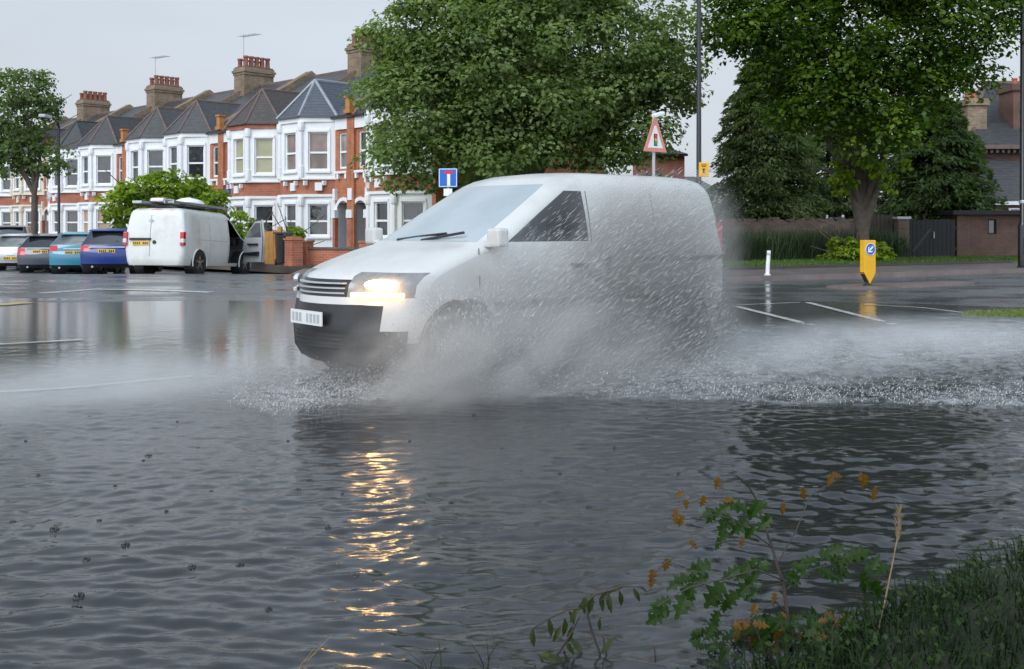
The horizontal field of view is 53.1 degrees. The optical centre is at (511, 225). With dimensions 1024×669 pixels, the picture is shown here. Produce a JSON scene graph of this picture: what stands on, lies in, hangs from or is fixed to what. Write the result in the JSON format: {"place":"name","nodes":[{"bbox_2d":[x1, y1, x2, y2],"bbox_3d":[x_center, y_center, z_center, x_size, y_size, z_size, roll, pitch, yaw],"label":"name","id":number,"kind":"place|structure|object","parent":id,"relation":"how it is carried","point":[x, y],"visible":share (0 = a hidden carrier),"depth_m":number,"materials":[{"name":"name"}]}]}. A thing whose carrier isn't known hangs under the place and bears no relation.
{"place":"outdoors","nodes":[
{"label":"outdoors","id":0,"kind":"place"},
{"bbox_2d":[0,0,1019,204],"label":"sky","id":1,"kind":"structure","parent":0,"point":[108,46],"materials":[{"name":"white"}]},
{"bbox_2d":[0,297,1023,668],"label":"water","id":2,"kind":"structure","parent":0,"point":[472,529],"depth_m":5.55,"materials":[{"name":"liquid"}]},
{"bbox_2d":[0,339,83,343],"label":"road marking","id":3,"kind":"object","parent":2,"relation":"on","point":[41,341],"visible":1,"depth_m":12.28,"materials":[{"name":"paint"}]},
{"bbox_2d":[0,375,191,391],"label":"road marking","id":4,"kind":"object","parent":2,"relation":"on","point":[95,384],"visible":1,"depth_m":8.96,"materials":[{"name":"paint"}]},
{"bbox_2d":[401,639,441,668],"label":"grass tuft","id":5,"kind":"object","parent":2,"relation":"in","point":[418,666],"visible":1,"depth_m":3.22,"materials":[{"name":"green plant"}]},
{"bbox_2d":[462,630,498,668],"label":"grass tuft","id":6,"kind":"object","parent":2,"relation":"in","point":[479,654],"visible":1,"depth_m":3.23,"materials":[{"name":"green plant"}]},
{"bbox_2d":[380,284,587,399],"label":"spray threads","id":7,"kind":"object","parent":2,"relation":"on","point":[466,340],"visible":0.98,"depth_m":8.54,"materials":[{"name":"liquid"}]},
{"bbox_2d":[169,322,1023,414],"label":"spray drops","id":8,"kind":"object","parent":2,"relation":"on","point":[750,346],"visible":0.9,"depth_m":8.62,"materials":[{"name":"liquid"}]},
{"bbox_2d":[480,167,728,393],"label":"spray threads","id":9,"kind":"object","parent":2,"relation":"on","point":[631,301],"visible":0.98,"depth_m":9.43,"materials":[{"name":"liquid"}]},
{"bbox_2d":[670,275,739,361],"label":"spray threads","id":10,"kind":"object","parent":2,"relation":"on","point":[711,321],"visible":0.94,"depth_m":10.44,"materials":[{"name":"liquid"}]},
{"bbox_2d":[734,306,814,324],"bbox_3d":[4.058,1.389,15.775,0.130,0.001,3.823,0,0,-6],"label":"road marking","id":11,"kind":"object","parent":2,"relation":"on","point":[794,320],"visible":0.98,"depth_m":16.02,"materials":[{"name":"paint"}]},
{"bbox_2d":[805,302,895,323],"bbox_3d":[5.377,1.389,16.499,0.130,0.001,4.155,0,0,0],"label":"road marking","id":12,"kind":"object","parent":2,"relation":"on","point":[867,317],"visible":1,"depth_m":16.39,"materials":[{"name":"paint"}]},
{"bbox_2d":[0,266,1023,306],"bbox_3d":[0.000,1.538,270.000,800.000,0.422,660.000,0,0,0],"label":"road","id":13,"kind":"structure","parent":0,"point":[997,289],"depth_m":22.13,"materials":[{"name":"asphalt"}]},
{"bbox_2d":[0,225,30,234],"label":"parked car","id":14,"kind":"object","parent":13,"relation":"on","point":[10,229],"visible":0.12,"depth_m":46.96,"materials":[{"name":"white paint"}]},
{"bbox_2d":[0,233,43,269],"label":"parked car","id":15,"kind":"object","parent":13,"relation":"on","point":[10,244],"visible":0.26,"depth_m":38.97,"materials":[{"name":"silver metal"}]},
{"bbox_2d":[0,67,79,233],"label":"street tree","id":16,"kind":"object","parent":13,"relation":"on","point":[10,127],"visible":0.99,"depth_m":39.74,"materials":[{"name":"green plant"}]},
{"bbox_2d":[17,233,73,272],"bbox_3d":[-17.001,1.036,38.489,1.788,1.508,4.200,0,0,-6],"label":"parked car","id":17,"kind":"object","parent":13,"relation":"on","point":[32,252],"visible":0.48,"depth_m":36.51,"materials":[{"name":"grey paint"}]},
{"bbox_2d":[39,114,59,232],"bbox_3d":[-17.700,-1.255,39.322,0.260,5.910,1.564,0,0,0],"label":"lamp post","id":18,"kind":"object","parent":13,"relation":"on","point":[45,116],"visible":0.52,"depth_m":39.95,"materials":[{"name":"metal"}]},
{"bbox_2d":[49,232,125,273],"bbox_3d":[-14.966,0.968,36.340,1.728,1.528,3.900,0,0,-6],"label":"parked car","id":19,"kind":"object","parent":13,"relation":"on","point":[64,252],"visible":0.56,"depth_m":34.50,"materials":[{"name":"teal paint"}]},
{"bbox_2d":[80,228,162,273],"bbox_3d":[-12.891,0.838,34.089,1.788,1.528,4.200,0,0,-6],"label":"parked car","id":20,"kind":"object","parent":13,"relation":"on","point":[103,248],"visible":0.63,"depth_m":32.13,"materials":[{"name":"blue paint"}]},
{"bbox_2d":[42,289,212,292],"bbox_3d":[-7.953,1.369,21.541,3.653,0.018,1.459,0,0,0],"label":"road marking","id":21,"kind":"object","parent":13,"relation":"on","point":[133,289],"visible":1,"depth_m":21.58,"materials":[{"name":"paint"}]},
{"bbox_2d":[123,203,264,273],"bbox_3d":[-9.482,0.525,31.957,2.848,2.138,4.922,0,-3,11],"label":"parked van","id":22,"kind":"object","parent":13,"relation":"on","point":[193,241],"visible":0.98,"depth_m":30.09,"materials":[{"name":"paint"}]},
{"bbox_2d":[132,200,203,208],"bbox_3d":[-10.267,-0.635,31.310,1.005,0.100,3.200,0,-3,11],"label":"plank bundle","id":23,"kind":"object","parent":22,"relation":"on","point":[150,202],"visible":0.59,"depth_m":29.98,"materials":[{"name":"black wood"}]},
{"bbox_2d":[176,197,204,204],"bbox_3d":[-10.018,-0.730,31.822,0.845,0.312,0.857,0,-3,11],"label":"dust sheet","id":24,"kind":"object","parent":22,"relation":"on","point":[191,200],"visible":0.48,"depth_m":31.59,"materials":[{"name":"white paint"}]},
{"bbox_2d":[164,200,226,209],"bbox_3d":[-9.573,-0.612,31.123,0.315,0.080,3.300,0,-3,11],"label":"ladder","id":25,"kind":"object","parent":22,"relation":"on","point":[179,202],"visible":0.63,"depth_m":30.59,"materials":[{"name":"metal"}]},
{"bbox_2d":[291,173,723,388],"bbox_3d":[0.003,0.465,10.382,4.689,2.023,2.184,0,0,-40],"label":"moving van","id":26,"kind":"object","parent":13,"relation":"on","point":[351,308],"visible":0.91,"depth_m":9.51,"materials":[{"name":"white paint"}]},
{"bbox_2d":[826,281,973,288],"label":"traffic island","id":27,"kind":"structure","parent":13,"relation":"on","point":[904,284],"depth_m":22.90,"materials":[{"name":"concrete"}]},
{"bbox_2d":[860,240,875,285],"bbox_3d":[7.784,0.815,22.400,0.326,1.000,0.195,0,0,-22],"label":"keep left bollard","id":28,"kind":"object","parent":27,"relation":"on","point":[867,260],"visible":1,"depth_m":22.33,"materials":[{"name":"yellow plastic"}]},
{"bbox_2d":[962,308,1023,316],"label":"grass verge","id":29,"kind":"structure","parent":13,"relation":"on","point":[1011,312],"depth_m":15.93,"materials":[{"name":"plant"}]},
{"bbox_2d":[264,252,1017,276],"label":"pavement","id":30,"kind":"structure","parent":0,"point":[775,272],"depth_m":28.87,"materials":[{"name":"concrete"}]},
{"bbox_2d":[0,116,79,224],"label":"terrace house","id":31,"kind":"structure","parent":30,"relation":"on","point":[6,200],"depth_m":68.07,"materials":[{"name":"red brick"}]},
{"bbox_2d":[0,210,9,224],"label":"window","id":32,"kind":"structure","parent":31,"relation":"in","point":[4,214],"depth_m":68.11,"materials":[{"name":"white paint"}]},
{"bbox_2d":[0,164,9,191],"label":"window","id":33,"kind":"structure","parent":31,"relation":"in","point":[4,185],"depth_m":68.11,"materials":[{"name":"white paint"}]},
{"bbox_2d":[9,91,125,233],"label":"terrace house","id":34,"kind":"structure","parent":30,"relation":"on","point":[94,106],"depth_m":65.88,"materials":[{"name":"red brick"}]},
{"bbox_2d":[12,168,19,190],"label":"window","id":35,"kind":"structure","parent":34,"relation":"in","point":[17,180],"depth_m":65.87,"materials":[{"name":"white paint"}]},
{"bbox_2d":[13,209,19,224],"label":"window","id":36,"kind":"structure","parent":34,"relation":"in","point":[17,215],"depth_m":65.87,"materials":[{"name":"white paint"}]},
{"bbox_2d":[24,209,40,233],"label":"window","id":37,"kind":"structure","parent":34,"relation":"in","point":[28,210],"depth_m":65.06,"materials":[{"name":"white paint"}]},
{"bbox_2d":[24,162,40,190],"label":"window","id":38,"kind":"structure","parent":34,"relation":"in","point":[39,184],"depth_m":65.01,"materials":[{"name":"white paint"}]},
{"bbox_2d":[46,104,149,232],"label":"terrace house","id":39,"kind":"structure","parent":30,"relation":"on","point":[76,130],"depth_m":60.87,"materials":[{"name":"paint"}]},
{"bbox_2d":[52,208,56,232],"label":"window","id":40,"kind":"structure","parent":39,"relation":"in","point":[55,209],"depth_m":61.59,"materials":[{"name":"white paint"}]},
{"bbox_2d":[64,208,77,231],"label":"window","id":41,"kind":"structure","parent":39,"relation":"in","point":[70,214],"depth_m":60.82,"materials":[{"name":"white paint"}]},
{"bbox_2d":[64,157,77,187],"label":"window","id":42,"kind":"structure","parent":39,"relation":"in","point":[70,181],"depth_m":60.82,"materials":[{"name":"white paint"}]},
{"bbox_2d":[76,56,206,231],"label":"terrace house","id":43,"kind":"structure","parent":30,"relation":"on","point":[100,149],"depth_m":58.32,"materials":[{"name":"paint"}]},
{"bbox_2d":[80,154,88,186],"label":"window","id":44,"kind":"structure","parent":43,"relation":"in","point":[86,156],"depth_m":58.53,"materials":[{"name":"white paint"}]},
{"bbox_2d":[81,207,88,231],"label":"window","id":45,"kind":"structure","parent":43,"relation":"in","point":[85,212],"depth_m":58.63,"materials":[{"name":"white paint"}]},
{"bbox_2d":[94,153,112,185],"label":"window","id":46,"kind":"structure","parent":43,"relation":"in","point":[104,163],"depth_m":57.86,"materials":[{"name":"white paint"}]},
{"bbox_2d":[95,207,112,228],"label":"window","id":47,"kind":"structure","parent":43,"relation":"in","point":[100,224],"depth_m":57.88,"materials":[{"name":"white paint"}]},
{"bbox_2d":[119,156,121,180],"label":"window","id":48,"kind":"structure","parent":43,"relation":"in","point":[120,158],"depth_m":57.57,"materials":[{"name":"white paint"}]},
{"bbox_2d":[93,168,236,227],"bbox_3d":[-12.669,-0.360,37.493,5.181,3.501,3.049,0,0,0],"label":"garden tree","id":49,"kind":"object","parent":30,"relation":"on","point":[128,193],"visible":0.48,"depth_m":37.01,"materials":[{"name":"green plant"}]},
{"bbox_2d":[121,89,239,227],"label":"terrace house","id":50,"kind":"structure","parent":30,"relation":"on","point":[143,148],"depth_m":54.16,"materials":[{"name":"white brick"}]},
{"bbox_2d":[130,148,138,182],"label":"window","id":51,"kind":"structure","parent":50,"relation":"in","point":[135,154],"depth_m":54.24,"materials":[{"name":"white paint"}]},
{"bbox_2d":[145,147,163,174],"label":"window","id":52,"kind":"structure","parent":50,"relation":"in","point":[155,154],"depth_m":53.54,"materials":[{"name":"white paint"}]},
{"bbox_2d":[162,33,306,201],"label":"terrace house","id":53,"kind":"structure","parent":30,"relation":"on","point":[191,141],"depth_m":51.21,"materials":[{"name":"paint"}]},
{"bbox_2d":[167,143,177,179],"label":"window","id":54,"kind":"structure","parent":53,"relation":"in","point":[173,150],"depth_m":51.25,"materials":[{"name":"white paint"}]},
{"bbox_2d":[185,143,205,179],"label":"window","id":55,"kind":"structure","parent":53,"relation":"in","point":[195,154],"depth_m":50.58,"materials":[{"name":"white paint"}]},
{"bbox_2d":[214,146,217,176],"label":"window","id":56,"kind":"structure","parent":53,"relation":"in","point":[215,148],"depth_m":50.23,"materials":[{"name":"white paint"}]},
{"bbox_2d":[191,193,284,239],"bbox_3d":[-9.115,0.149,34.704,2.986,2.482,1.921,0,0,0],"label":"garden shrub","id":57,"kind":"object","parent":30,"relation":"on","point":[243,216],"visible":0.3,"depth_m":34.77,"materials":[{"name":"green plant"}]},
{"bbox_2d":[265,227,282,264],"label":"timber gate","id":58,"kind":"structure","parent":30,"relation":"on","point":[270,255],"depth_m":32.39,"materials":[{"name":"wood"}]},
{"bbox_2d":[273,232,293,264],"bbox_3d":[-7.152,0.718,32.033,0.560,1.035,0.710,0,0,-20],"label":"wheelie bin","id":59,"kind":"object","parent":30,"relation":"on","point":[280,249],"visible":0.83,"depth_m":31.73,"materials":[{"name":"black plastic"}]},
{"bbox_2d":[218,69,353,231],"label":"terrace house","id":60,"kind":"structure","parent":30,"relation":"on","point":[250,182],"depth_m":46.41,"materials":[{"name":"paint"}]},
{"bbox_2d":[231,136,244,176],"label":"window","id":61,"kind":"structure","parent":60,"relation":"in","point":[240,140],"depth_m":46.93,"materials":[{"name":"white paint"}]},
{"bbox_2d":[232,203,244,231],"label":"window","id":62,"kind":"structure","parent":60,"relation":"in","point":[237,207],"depth_m":46.87,"materials":[{"name":"white paint"}]},
{"bbox_2d":[252,203,274,231],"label":"window","id":63,"kind":"structure","parent":60,"relation":"in","point":[259,210],"depth_m":46.26,"materials":[{"name":"white paint"}]},
{"bbox_2d":[252,135,275,175],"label":"window","id":64,"kind":"structure","parent":60,"relation":"in","point":[263,146],"depth_m":46.26,"materials":[{"name":"white paint"}]},
{"bbox_2d":[283,236,304,265],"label":"brick pier","id":65,"kind":"structure","parent":30,"relation":"on","point":[293,250],"depth_m":31.46,"materials":[{"name":"brick"}]},
{"bbox_2d":[264,203,324,244],"bbox_3d":[-7.728,0.302,35.740,1.533,2.176,2.993,0,0,-38],"label":"garden shrub","id":66,"kind":"object","parent":30,"relation":"on","point":[298,231],"visible":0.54,"depth_m":35.80,"materials":[{"name":"green plant"}]},
{"bbox_2d":[303,240,372,264],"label":"garden wall","id":67,"kind":"structure","parent":30,"relation":"on","point":[312,255],"depth_m":31.86,"materials":[{"name":"red brick"}]},
{"bbox_2d":[276,32,411,246],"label":"terrace house","id":68,"kind":"structure","parent":30,"relation":"on","point":[313,132],"depth_m":43.30,"materials":[{"name":"white brick"}]},
{"bbox_2d":[283,201,296,234],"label":"window","id":69,"kind":"structure","parent":68,"relation":"in","point":[290,205],"depth_m":43.98,"materials":[{"name":"white paint"}]},
{"bbox_2d":[282,130,297,173],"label":"window","id":70,"kind":"structure","parent":68,"relation":"in","point":[291,138],"depth_m":43.98,"materials":[{"name":"white paint"}]},
{"bbox_2d":[305,201,330,238],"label":"window","id":71,"kind":"structure","parent":68,"relation":"in","point":[317,209],"depth_m":43.31,"materials":[{"name":"white paint"}]},
{"bbox_2d":[305,129,330,172],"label":"window","id":72,"kind":"structure","parent":68,"relation":"in","point":[319,139],"depth_m":43.31,"materials":[{"name":"white paint"}]},
{"bbox_2d":[340,133,345,168],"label":"window","id":73,"kind":"structure","parent":68,"relation":"in","point":[342,135],"depth_m":42.95,"materials":[{"name":"white paint"}]},
{"bbox_2d":[439,168,456,195],"bbox_3d":[-1.759,-0.170,28.234,0.520,2.820,0.103,0,0,6],"label":"no through road sign","id":74,"kind":"object","parent":30,"relation":"on","point":[448,178],"visible":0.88,"depth_m":28.19,"materials":[{"name":"metal"}]},
{"bbox_2d":[347,31,603,246],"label":"terrace house","id":75,"kind":"structure","parent":30,"relation":"on","point":[371,206],"depth_m":39.86,"materials":[{"name":"paint"}]},
{"bbox_2d":[360,131,365,167],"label":"window","id":76,"kind":"structure","parent":75,"relation":"in","point":[362,133],"depth_m":41.99,"materials":[{"name":"white paint"}]},
{"bbox_2d":[371,119,389,167],"bbox_3d":[-5.029,-3.155,39.490,1.040,1.850,0.220,0,0,44],"label":"window","id":77,"kind":"structure","parent":75,"relation":"in","point":[377,121],"depth_m":39.60,"materials":[{"name":"white paint"}]},
{"bbox_2d":[372,198,389,238],"bbox_3d":[-5.029,-0.250,39.490,1.040,1.580,0.220,0,0,44],"label":"window","id":78,"kind":"structure","parent":75,"relation":"in","point":[382,206],"depth_m":39.56,"materials":[{"name":"white paint"}]},
{"bbox_2d":[399,198,426,227],"bbox_3d":[-3.752,-0.250,38.908,1.060,1.580,0.242,0,0,3],"label":"window","id":79,"kind":"structure","parent":75,"relation":"in","point":[408,211],"depth_m":38.95,"materials":[{"name":"white paint"}]},
{"bbox_2d":[170,261,1023,281],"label":"kerb","id":80,"kind":"structure","parent":30,"relation":"on","point":[273,268],"depth_m":27.81,"materials":[{"name":"concrete"}]},
{"bbox_2d":[643,111,666,175],"bbox_3d":[3.291,-0.670,22.909,0.740,3.820,0.470,0,0,-38],"label":"traffic signals sign","id":81,"kind":"object","parent":30,"relation":"on","point":[654,143],"visible":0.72,"depth_m":22.99,"materials":[{"name":"metal"}]},
{"bbox_2d":[633,149,687,178],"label":"red brick annexe","id":82,"kind":"structure","parent":30,"relation":"on","point":[670,166],"depth_m":46.02,"materials":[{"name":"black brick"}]},
{"bbox_2d":[685,177,718,207],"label":"pale house","id":83,"kind":"structure","parent":30,"relation":"on","point":[703,184],"depth_m":71.61,"materials":[{"name":"beige paint"}]},
{"bbox_2d":[696,0,708,184],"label":"lamp post","id":84,"kind":"object","parent":30,"relation":"on","point":[701,166],"visible":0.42,"depth_m":23.95,"materials":[{"name":"metal"}]},
{"bbox_2d":[764,250,770,274],"bbox_3d":[6.384,0.929,25.600,0.180,0.626,0.180,0,0,0],"label":"marker post","id":85,"kind":"object","parent":30,"relation":"on","point":[767,271],"visible":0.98,"depth_m":25.56,"materials":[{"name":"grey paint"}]},
{"bbox_2d":[1017,3,1023,267],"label":"lamp post","id":86,"kind":"object","parent":30,"relation":"on","point":[1021,242],"visible":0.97,"depth_m":30.14,"materials":[{"name":"metal"}]},
{"bbox_2d":[601,502,1023,668],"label":"bank","id":87,"kind":"structure","parent":0,"point":[944,661],"depth_m":3.30,"materials":[{"name":"plant"}]},
{"bbox_2d":[529,585,655,662],"bbox_3d":[0.262,1.303,3.336,0.412,0.300,0.158,0,0,0],"label":"bent weed","id":88,"kind":"object","parent":87,"relation":"on","point":[550,656],"visible":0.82,"depth_m":3.33,"materials":[{"name":"green plant"}]},
{"bbox_2d":[646,471,889,655],"bbox_3d":[0.832,1.140,3.377,0.950,0.675,0.240,0,0,-22],"label":"sapling","id":89,"kind":"object","parent":87,"relation":"on","point":[714,596],"visible":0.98,"depth_m":3.30,"materials":[{"name":"green plant"}]},
{"bbox_2d":[689,605,911,664],"bbox_3d":[1.302,1.471,3.568,1.608,0.494,0.484,0,0,-23],"label":"bramble","id":90,"kind":"object","parent":87,"relation":"on","point":[813,625],"visible":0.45,"depth_m":3.28,"materials":[{"name":"green plant"}]},
{"bbox_2d":[676,534,1023,668],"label":"bank weeds","id":91,"kind":"object","parent":87,"relation":"on","point":[933,632],"visible":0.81,"depth_m":3.23,"materials":[{"name":"green plant"}]},
{"bbox_2d":[877,503,903,632],"bbox_3d":[1.230,1.155,3.370,0.111,0.486,0.020,0,0,0],"label":"dry stalk","id":92,"kind":"object","parent":87,"relation":"on","point":[897,534],"visible":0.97,"depth_m":3.37,"materials":[{"name":"plant"}]},
{"bbox_2d":[892,217,910,254],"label":"gate pier","id":93,"kind":"structure","parent":0,"point":[902,223],"depth_m":37.40,"materials":[{"name":"brick"}]},
{"bbox_2d":[949,76,1019,209],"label":"brick house","id":94,"kind":"structure","parent":0,"point":[995,125],"depth_m":47.50,"materials":[{"name":"black tile"}]},
{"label":"verge","id":95,"kind":"structure","parent":0,"visible":0},
{"bbox_2d":[336,0,717,196],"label":"maple tree","id":96,"kind":"object","parent":95,"relation":"on","point":[591,110],"visible":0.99,"depth_m":33.67,"materials":[{"name":"green plant"}]},
{"bbox_2d":[442,171,669,198],"bbox_3d":[1.670,-0.409,40.052,9.043,3.460,3.776,0,0,-6],"label":"privet hedge","id":97,"kind":"object","parent":95,"relation":"on","point":[460,184],"visible":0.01,"depth_m":39.18,"materials":[{"name":"green plant"}]},
{"bbox_2d":[706,42,836,221],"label":"conifer tree","id":98,"kind":"object","parent":95,"relation":"on","point":[749,144],"visible":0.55,"depth_m":40.80,"materials":[{"name":"green plant"}]},
{"bbox_2d":[715,217,854,235],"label":"old brick wall","id":99,"kind":"structure","parent":95,"relation":"on","point":[776,223],"depth_m":38.09,"materials":[{"name":"brick"}]},
{"bbox_2d":[712,203,878,221],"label":"garden hedge","id":100,"kind":"object","parent":95,"relation":"on","point":[838,211],"visible":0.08,"depth_m":41.60,"materials":[{"name":"green plant"}]},
{"bbox_2d":[722,225,913,261],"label":"tall grass","id":101,"kind":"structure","parent":95,"relation":"on","point":[740,246],"depth_m":33.96,"materials":[{"name":"plant"}]},
{"bbox_2d":[772,67,886,218],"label":"conifer tree","id":102,"kind":"object","parent":95,"relation":"on","point":[844,202],"visible":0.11,"depth_m":43.86,"materials":[{"name":"green plant"}]},
{"bbox_2d":[794,207,896,260],"bbox_3d":[10.885,0.401,33.215,3.123,2.051,2.618,0,0,0],"label":"verge shrub","id":103,"kind":"object","parent":95,"relation":"on","point":[840,249],"visible":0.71,"depth_m":33.00,"materials":[{"name":"green plant"}]},
{"bbox_2d":[684,0,1023,259],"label":"lime tree","id":104,"kind":"object","parent":95,"relation":"on","point":[858,68],"visible":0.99,"depth_m":30.32,"materials":[{"name":"green plant"}]},
{"bbox_2d":[722,260,1011,270],"bbox_3d":[7.667,1.325,29.276,20.000,0.350,0.120,0,0,-28],"label":"verge edging","id":105,"kind":"object","parent":95,"relation":"on","point":[856,265],"visible":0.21,"depth_m":30.55,"materials":[{"name":"concrete"}]},
{"bbox_2d":[722,254,1017,266],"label":"grass","id":106,"kind":"structure","parent":95,"relation":"on","point":[792,262],"depth_m":32.52,"materials":[{"name":"plant"}]},
{"bbox_2d":[869,214,893,235],"bbox_3d":[13.828,0.393,38.324,0.978,1.652,0.080,0,0,12],"label":"board fence","id":107,"kind":"object","parent":95,"relation":"on","point":[887,221],"visible":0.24,"depth_m":38.29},
{"bbox_2d":[909,219,956,257],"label":"wooden gate","id":108,"kind":"structure","parent":95,"relation":"on","point":[930,238],"depth_m":37.69,"materials":[{"name":"wood"}]},
{"bbox_2d":[873,96,1008,229],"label":"conifer tree","id":109,"kind":"object","parent":95,"relation":"on","point":[932,181],"visible":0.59,"depth_m":40.33,"materials":[{"name":"green plant"}]},
{"bbox_2d":[922,210,1019,256],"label":"brick outbuilding","id":110,"kind":"structure","parent":95,"relation":"on","point":[986,232],"depth_m":37.98,"materials":[{"name":"brown brick"}]},
{"bbox_2d":[988,219,995,233],"bbox_3d":[17.822,0.036,38.072,0.300,0.560,0.050,0,0,4],"label":"window","id":111,"kind":"structure","parent":110,"relation":"in","point":[991,222],"depth_m":38.09,"materials":[{"name":"grey glass"}]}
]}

